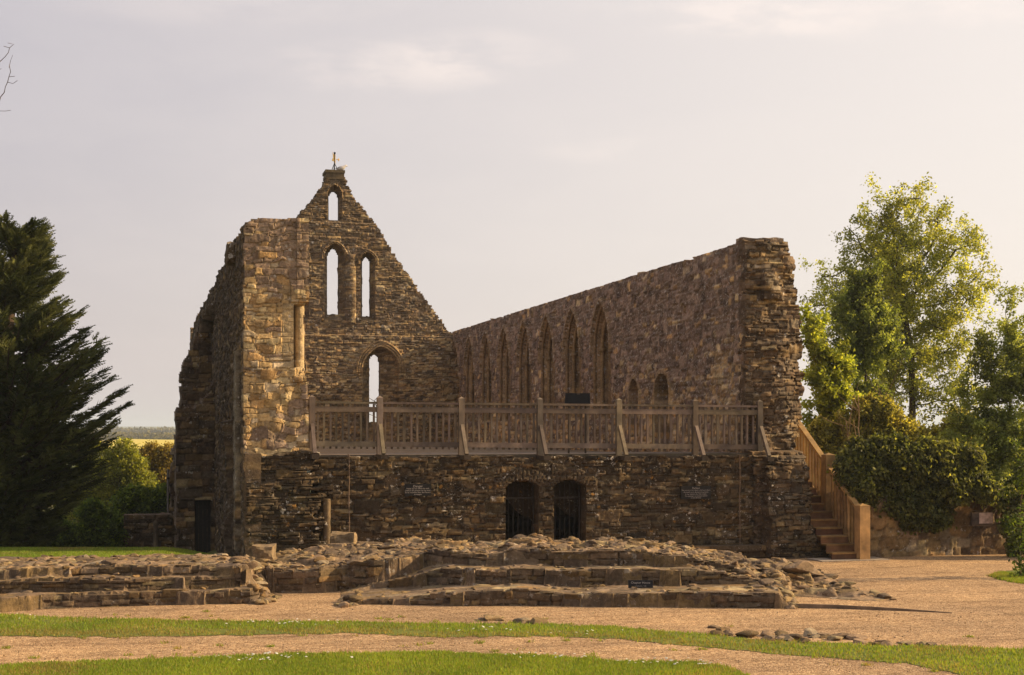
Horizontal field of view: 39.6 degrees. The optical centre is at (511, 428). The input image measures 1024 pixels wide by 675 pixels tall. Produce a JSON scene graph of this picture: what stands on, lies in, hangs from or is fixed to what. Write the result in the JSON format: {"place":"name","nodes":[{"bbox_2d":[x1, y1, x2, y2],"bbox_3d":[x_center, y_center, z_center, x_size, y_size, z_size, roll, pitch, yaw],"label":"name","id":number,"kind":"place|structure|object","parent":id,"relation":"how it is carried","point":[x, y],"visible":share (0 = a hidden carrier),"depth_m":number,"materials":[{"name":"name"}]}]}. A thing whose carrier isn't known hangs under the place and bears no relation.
{"place":"outdoors","nodes":[
{"label":"outdoors","id":0,"kind":"place"},
{"bbox_2d":[0,546,231,557],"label":"grass","id":1,"kind":"structure","parent":0,"point":[37,551],"depth_m":28.80,"materials":[{"name":"green plant"}]},
{"bbox_2d":[104,439,173,449],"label":"rape field","id":2,"kind":"structure","parent":0,"point":[138,442],"depth_m":502.64,"materials":[{"name":"yellow plant"}]},
{"bbox_2d":[13,653,737,674],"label":"lawn","id":3,"kind":"structure","parent":0,"point":[325,662],"depth_m":17.58,"materials":[{"name":"plant"}]},
{"bbox_2d":[0,554,1023,674],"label":"gravel path","id":4,"kind":"structure","parent":0,"point":[956,585],"depth_m":21.63,"materials":[{"name":"beige gravel"}]},
{"bbox_2d":[0,533,883,612],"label":"ruined foundation","id":5,"kind":"object","parent":4,"relation":"on","point":[533,569],"visible":0.95,"depth_m":24.59,"materials":[{"name":"stone"}]},
{"bbox_2d":[251,543,276,559],"bbox_3d":[-4.622,2.348,26.521,0.438,0.384,0.466,0,0,0],"label":"stone block","id":6,"kind":"object","parent":5,"relation":"on","point":[263,551],"depth_m":26.32,"materials":[{"name":"beige stone"}]},
{"bbox_2d":[330,531,356,542],"bbox_3d":[-3.356,2.192,28.297,0.541,0.262,0.417,0,0,-1],"label":"stone block","id":7,"kind":"object","parent":5,"relation":"on","point":[341,537],"depth_m":28.11,"materials":[{"name":"beige stone"}]},
{"bbox_2d":[628,580,652,587],"bbox_3d":[2.182,2.646,24.154,0.418,0.127,0.052,0,0,0],"label":"sign","id":8,"kind":"object","parent":5,"relation":"on","point":[642,583],"visible":1,"depth_m":24.14,"materials":[{"name":"black metal"}]},
{"bbox_2d":[781,560,814,572],"bbox_3d":[5.165,2.526,25.808,0.654,0.271,0.448,0,0,-15],"label":"boulder","id":9,"kind":"object","parent":5,"relation":"on","point":[802,566],"visible":0.97,"depth_m":25.66,"materials":[{"name":"stone"}]},
{"bbox_2d":[484,614,501,620],"bbox_3d":[-0.299,2.906,21.820,0.305,0.098,0.271,0,0,-15],"label":"loose stone","id":10,"kind":"object","parent":4,"relation":"on","point":[488,617],"visible":1,"depth_m":21.71,"materials":[{"name":"beige stone"}]},
{"bbox_2d":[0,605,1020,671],"bbox_3d":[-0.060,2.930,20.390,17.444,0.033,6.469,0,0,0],"label":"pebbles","id":11,"kind":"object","parent":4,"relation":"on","point":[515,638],"visible":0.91,"depth_m":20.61,"materials":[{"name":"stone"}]},
{"bbox_2d":[513,617,530,622],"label":"loose stone","id":12,"kind":"object","parent":4,"relation":"on","point":[520,620],"visible":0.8,"depth_m":21.47,"materials":[{"name":"grey stone"}]},
{"bbox_2d":[529,617,547,623],"bbox_3d":[0.410,2.918,21.404,0.307,0.127,0.222,0,0,-31],"label":"loose stone","id":13,"kind":"object","parent":4,"relation":"on","point":[537,620],"visible":0.83,"depth_m":21.38,"materials":[{"name":"beige stone"}]},
{"bbox_2d":[708,625,719,627],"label":"loose stone","id":14,"kind":"object","parent":4,"relation":"on","point":[713,626],"visible":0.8,"depth_m":20.91,"materials":[{"name":"beige stone"}]},
{"bbox_2d":[716,627,729,630],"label":"loose stone","id":15,"kind":"object","parent":4,"relation":"on","point":[722,628],"visible":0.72,"depth_m":20.59,"materials":[{"name":"beige stone"}]},
{"bbox_2d":[735,630,758,637],"bbox_3d":[3.302,2.912,20.053,0.322,0.129,0.288,0,0,-15],"label":"loose stone","id":16,"kind":"object","parent":4,"relation":"on","point":[750,633],"visible":0.95,"depth_m":19.96,"materials":[{"name":"brown stone"}]},
{"bbox_2d":[760,630,775,635],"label":"loose stone","id":17,"kind":"object","parent":4,"relation":"on","point":[765,632],"visible":0.74,"depth_m":20.09,"materials":[{"name":"beige stone"}]},
{"bbox_2d":[761,635,775,639],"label":"loose stone","id":18,"kind":"object","parent":4,"relation":"on","point":[768,637],"visible":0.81,"depth_m":19.77,"materials":[{"name":"beige stone"}]},
{"bbox_2d":[774,630,788,635],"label":"loose stone","id":19,"kind":"object","parent":4,"relation":"on","point":[777,632],"visible":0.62,"depth_m":20.15,"materials":[{"name":"brown stone"}]},
{"bbox_2d":[780,634,793,640],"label":"loose stone","id":20,"kind":"object","parent":4,"relation":"on","point":[788,637],"visible":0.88,"depth_m":19.63,"materials":[{"name":"stone"}]},
{"bbox_2d":[789,633,802,638],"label":"loose stone","id":21,"kind":"object","parent":4,"relation":"on","point":[796,636],"visible":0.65,"depth_m":19.68,"materials":[{"name":"stone"}]},
{"bbox_2d":[803,627,817,636],"bbox_3d":[4.239,2.914,20.143,0.312,0.156,0.254,0,0,-42],"label":"loose stone","id":22,"kind":"object","parent":4,"relation":"on","point":[809,630],"visible":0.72,"depth_m":20.13,"materials":[{"name":"grey stone"}]},
{"bbox_2d":[808,634,819,637],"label":"loose stone","id":23,"kind":"object","parent":4,"relation":"on","point":[814,636],"visible":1,"depth_m":19.96,"materials":[{"name":"beige stone"}]},
{"bbox_2d":[817,632,831,635],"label":"loose stone","id":24,"kind":"object","parent":4,"relation":"on","point":[822,633],"visible":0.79,"depth_m":20.08,"materials":[{"name":"brown stone"}]},
{"bbox_2d":[822,587,837,596],"bbox_3d":[5.619,2.879,24.884,0.319,0.188,0.489,0,0,27],"label":"loose stone","id":25,"kind":"object","parent":4,"relation":"on","point":[830,592],"visible":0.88,"depth_m":24.75,"materials":[{"name":"grey stone"}]},
{"bbox_2d":[794,420,869,559],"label":"timber staircase","id":26,"kind":"structure","parent":4,"relation":"on","point":[837,541],"depth_m":32.70,"materials":[{"name":"brown wood"}]},
{"bbox_2d":[827,635,843,639],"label":"loose stone","id":27,"kind":"object","parent":4,"relation":"on","point":[831,637],"visible":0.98,"depth_m":19.70,"materials":[{"name":"brown stone"}]},
{"bbox_2d":[833,632,850,638],"bbox_3d":[4.575,2.930,19.969,0.272,0.137,0.288,0,0,-15],"label":"loose stone","id":28,"kind":"object","parent":4,"relation":"on","point":[842,634],"visible":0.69,"depth_m":19.87,"materials":[{"name":"brown stone"}]},
{"bbox_2d":[807,556,889,561],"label":"landing slab","id":29,"kind":"structure","parent":4,"relation":"on","point":[831,560],"depth_m":31.62,"materials":[{"name":"concrete"}]},
{"bbox_2d":[846,634,867,639],"bbox_3d":[4.803,2.912,19.818,0.302,0.078,0.234,0,0,26],"label":"loose stone","id":30,"kind":"object","parent":4,"relation":"on","point":[854,636],"visible":0.79,"depth_m":19.77,"materials":[{"name":"beige stone"}]},
{"bbox_2d":[853,638,867,643],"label":"loose stone","id":31,"kind":"object","parent":4,"relation":"on","point":[857,640],"visible":0.91,"depth_m":19.43,"materials":[{"name":"beige stone"}]},
{"bbox_2d":[795,603,951,612],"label":"kerb","id":32,"kind":"structure","parent":4,"relation":"on","point":[846,607],"depth_m":23.08,"materials":[{"name":"grey stone"}]},
{"bbox_2d":[869,589,880,593],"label":"loose stone","id":33,"kind":"object","parent":4,"relation":"on","point":[873,591],"visible":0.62,"depth_m":25.18,"materials":[{"name":"beige stone"}]},
{"bbox_2d":[877,593,891,598],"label":"loose stone","id":34,"kind":"object","parent":4,"relation":"on","point":[884,595],"visible":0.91,"depth_m":24.50,"materials":[{"name":"grey stone"}]},
{"label":"lawn","id":35,"kind":"structure","parent":4,"relation":"on","visible":0},
{"bbox_2d":[996,437,1023,576],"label":"sapling","id":36,"kind":"object","parent":35,"relation":"on","point":[1014,533],"visible":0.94,"depth_m":28.11,"materials":[{"name":"green plant"}]},
{"bbox_2d":[0,570,1023,674],"bbox_3d":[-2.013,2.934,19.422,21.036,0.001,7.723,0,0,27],"label":"grass verge","id":37,"kind":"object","parent":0,"point":[222,631],"depth_m":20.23,"materials":[{"name":"plant"}]},
{"bbox_2d":[29,614,720,663],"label":"daisies","id":38,"kind":"object","parent":37,"relation":"on","point":[457,630],"visible":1,"depth_m":18.05,"materials":[{"name":"white plant"}]},
{"bbox_2d":[710,630,724,635],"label":"loose stone","id":39,"kind":"object","parent":37,"relation":"on","point":[716,632],"visible":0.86,"depth_m":20.20,"materials":[{"name":"stone"}]},
{"bbox_2d":[798,638,810,642],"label":"loose stone","id":40,"kind":"object","parent":37,"relation":"on","point":[802,640],"visible":0.92,"depth_m":19.49,"materials":[{"name":"stone"}]},
{"bbox_2d":[879,641,894,645],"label":"loose stone","id":41,"kind":"object","parent":37,"relation":"on","point":[887,643],"visible":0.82,"depth_m":19.23,"materials":[{"name":"beige stone"}]},
{"bbox_2d":[0,0,1023,427],"label":"sky","id":42,"kind":"structure","parent":0,"point":[512,156],"materials":[{"name":"white"}]},
{"bbox_2d":[98,427,930,428],"bbox_3d":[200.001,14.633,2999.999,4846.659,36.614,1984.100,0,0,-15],"label":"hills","id":43,"kind":"structure","parent":0,"point":[160,427],"depth_m":2978.62,"materials":[{"name":"green plant"}]},
{"bbox_2d":[23,451,1023,554],"bbox_3d":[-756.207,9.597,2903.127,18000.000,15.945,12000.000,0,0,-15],"label":"ground","id":44,"kind":"structure","parent":0,"point":[213,552],"depth_m":170.47,"materials":[{"name":"brown soil"}]},
{"bbox_2d":[0,43,17,110],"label":"bare tree","id":45,"kind":"object","parent":44,"relation":"on","point":[10,71],"visible":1,"depth_m":40.01,"materials":[{"name":"brown plant"}]},
{"bbox_2d":[0,210,134,546],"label":"yew tree","id":46,"kind":"object","parent":44,"relation":"on","point":[39,406],"visible":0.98,"depth_m":34.37,"materials":[{"name":"green plant"}]},
{"bbox_2d":[45,496,130,547],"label":"dark shrub","id":47,"kind":"object","parent":44,"relation":"on","point":[96,526],"visible":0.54,"depth_m":42.77,"materials":[{"name":"green plant"}]},
{"bbox_2d":[42,436,159,524],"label":"hazel shrub","id":48,"kind":"object","parent":44,"relation":"on","point":[121,471],"visible":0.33,"depth_m":71.61,"materials":[{"name":"green plant"}]},
{"bbox_2d":[88,426,174,440],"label":"distant woods","id":49,"kind":"object","parent":44,"relation":"on","point":[162,433],"visible":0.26,"depth_m":617.36,"materials":[{"name":"green plant"}]},
{"bbox_2d":[106,482,169,537],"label":"dark shrub","id":50,"kind":"object","parent":44,"relation":"on","point":[137,498],"visible":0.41,"depth_m":47.17,"materials":[{"name":"green plant"}]},
{"bbox_2d":[123,512,171,547],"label":"wall","id":51,"kind":"structure","parent":44,"relation":"on","point":[139,528],"depth_m":43.08,"materials":[{"name":"stone"}]},
{"bbox_2d":[135,440,173,487],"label":"hazel shrub","id":52,"kind":"object","parent":44,"relation":"on","point":[161,460],"visible":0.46,"depth_m":75.68,"materials":[{"name":"green plant"}]},
{"bbox_2d":[153,521,157,547],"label":"timber post","id":53,"kind":"object","parent":44,"relation":"on","point":[155,533],"visible":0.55,"depth_m":42.82,"materials":[{"name":"wood"}]},
{"bbox_2d":[166,469,169,512],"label":"downpipe","id":54,"kind":"object","parent":44,"relation":"on","point":[167,477],"visible":0.4,"depth_m":44.98,"materials":[{"name":"metal"}]},
{"bbox_2d":[169,169,828,558],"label":"ruined building","id":55,"kind":"structure","parent":44,"relation":"on","point":[273,347],"depth_m":33.18,"materials":[{"name":"stone"}]},
{"bbox_2d":[332,152,338,169],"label":"weathervane","id":56,"kind":"object","parent":55,"relation":"on","point":[334,159],"visible":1,"depth_m":62.73,"materials":[{"name":"gold metal"}]},
{"bbox_2d":[335,165,347,169],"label":"gull","id":57,"kind":"object","parent":55,"relation":"on","point":[341,167],"visible":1,"depth_m":62.48,"materials":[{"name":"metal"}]},
{"bbox_2d":[348,454,349,531],"bbox_3d":[-3.454,1.395,30.056,0.044,1.724,0.191,0,0,-15],"label":"conductor strip","id":58,"kind":"object","parent":55,"relation":"attached to","point":[348,492],"visible":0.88,"depth_m":29.97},
{"bbox_2d":[405,484,430,495],"bbox_3d":[-2.010,1.317,30.355,0.566,0.251,0.036,0,0,-15],"label":"sign","id":59,"kind":"object","parent":55,"relation":"attached to","point":[417,489],"visible":1,"depth_m":30.34,"materials":[{"name":"metal"}]},
{"bbox_2d":[309,395,773,460],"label":"viewing platform","id":60,"kind":"structure","parent":55,"relation":"on","point":[541,445],"depth_m":31.37,"materials":[{"name":"brown wood"}]},
{"bbox_2d":[565,393,589,452],"bbox_3d":[1.486,-0.111,32.370,0.670,1.381,0.260,0,0,-15],"label":"information panel","id":61,"kind":"object","parent":60,"relation":"on","point":[577,398],"visible":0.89,"depth_m":32.40,"materials":[{"name":"black metal"}]},
{"bbox_2d":[681,486,710,498],"bbox_3d":[4.130,1.447,31.955,0.717,0.290,0.036,0,0,-15],"label":"sign","id":62,"kind":"object","parent":55,"relation":"attached to","point":[695,492],"visible":1,"depth_m":31.94,"materials":[{"name":"metal"}]},
{"bbox_2d":[737,454,740,544],"bbox_3d":[5.140,1.615,32.294,0.044,2.080,0.191,0,0,-15],"label":"conductor strip","id":63,"kind":"object","parent":55,"relation":"on","point":[739,499],"visible":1,"depth_m":32.21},
{"bbox_2d":[813,230,923,397],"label":"sycamore tree","id":64,"kind":"object","parent":44,"relation":"on","point":[836,286],"visible":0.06,"depth_m":58.91,"materials":[{"name":"green plant"}]},
{"bbox_2d":[798,172,1002,424],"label":"sycamore tree","id":65,"kind":"object","parent":44,"relation":"on","point":[895,288],"visible":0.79,"depth_m":55.70,"materials":[{"name":"green plant"}]},
{"bbox_2d":[813,488,1023,556],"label":"retaining wall","id":66,"kind":"structure","parent":44,"relation":"on","point":[964,538],"depth_m":32.85,"materials":[{"name":"stone"}]},
{"bbox_2d":[826,429,1023,557],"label":"ivy","id":67,"kind":"object","parent":66,"relation":"attached to","point":[953,474],"visible":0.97,"depth_m":32.42,"materials":[{"name":"green plant"}]},
{"bbox_2d":[971,512,992,525],"bbox_3d":[10.916,2.111,33.035,0.560,0.319,0.046,0,0,-15],"label":"wall plaque","id":68,"kind":"object","parent":66,"relation":"attached to","point":[981,518],"depth_m":33.01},
{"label":"bank","id":69,"kind":"structure","parent":0,"visible":0},
{"bbox_2d":[799,302,867,428],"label":"young maple tree","id":70,"kind":"object","parent":69,"relation":"on","point":[829,370],"visible":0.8,"depth_m":41.69,"materials":[{"name":"green plant"}]},
{"bbox_2d":[817,382,871,440],"bbox_3d":[9.263,-0.083,39.401,1.559,2.456,0.755,0,0,35],"label":"bare sapling","id":71,"kind":"object","parent":69,"relation":"on","point":[848,423],"visible":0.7,"depth_m":39.49,"materials":[{"name":"brown plant"}]},
{"bbox_2d":[836,385,875,436],"bbox_3d":[9.478,0.323,39.093,1.070,3.047,1.939,0,0,15],"label":"bare sapling","id":72,"kind":"object","parent":69,"relation":"on","point":[857,410],"visible":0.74,"depth_m":38.95,"materials":[{"name":"brown plant"}]},
{"bbox_2d":[820,257,916,410],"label":"maple tree","id":73,"kind":"object","parent":69,"relation":"on","point":[871,326],"visible":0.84,"depth_m":47.71,"materials":[{"name":"green plant"}]},
{"bbox_2d":[869,354,908,425],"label":"bare sapling","id":74,"kind":"object","parent":69,"relation":"on","point":[887,392],"visible":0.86,"depth_m":40.77,"materials":[{"name":"brown plant"}]},
{"bbox_2d":[806,391,995,472],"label":"bramble thicket","id":75,"kind":"object","parent":69,"relation":"on","point":[827,436],"visible":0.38,"depth_m":40.76,"materials":[{"name":"green plant"}]},
{"bbox_2d":[920,281,1023,489],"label":"willow tree","id":76,"kind":"object","parent":69,"relation":"on","point":[1000,428],"visible":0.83,"depth_m":36.29,"materials":[{"name":"green plant"}]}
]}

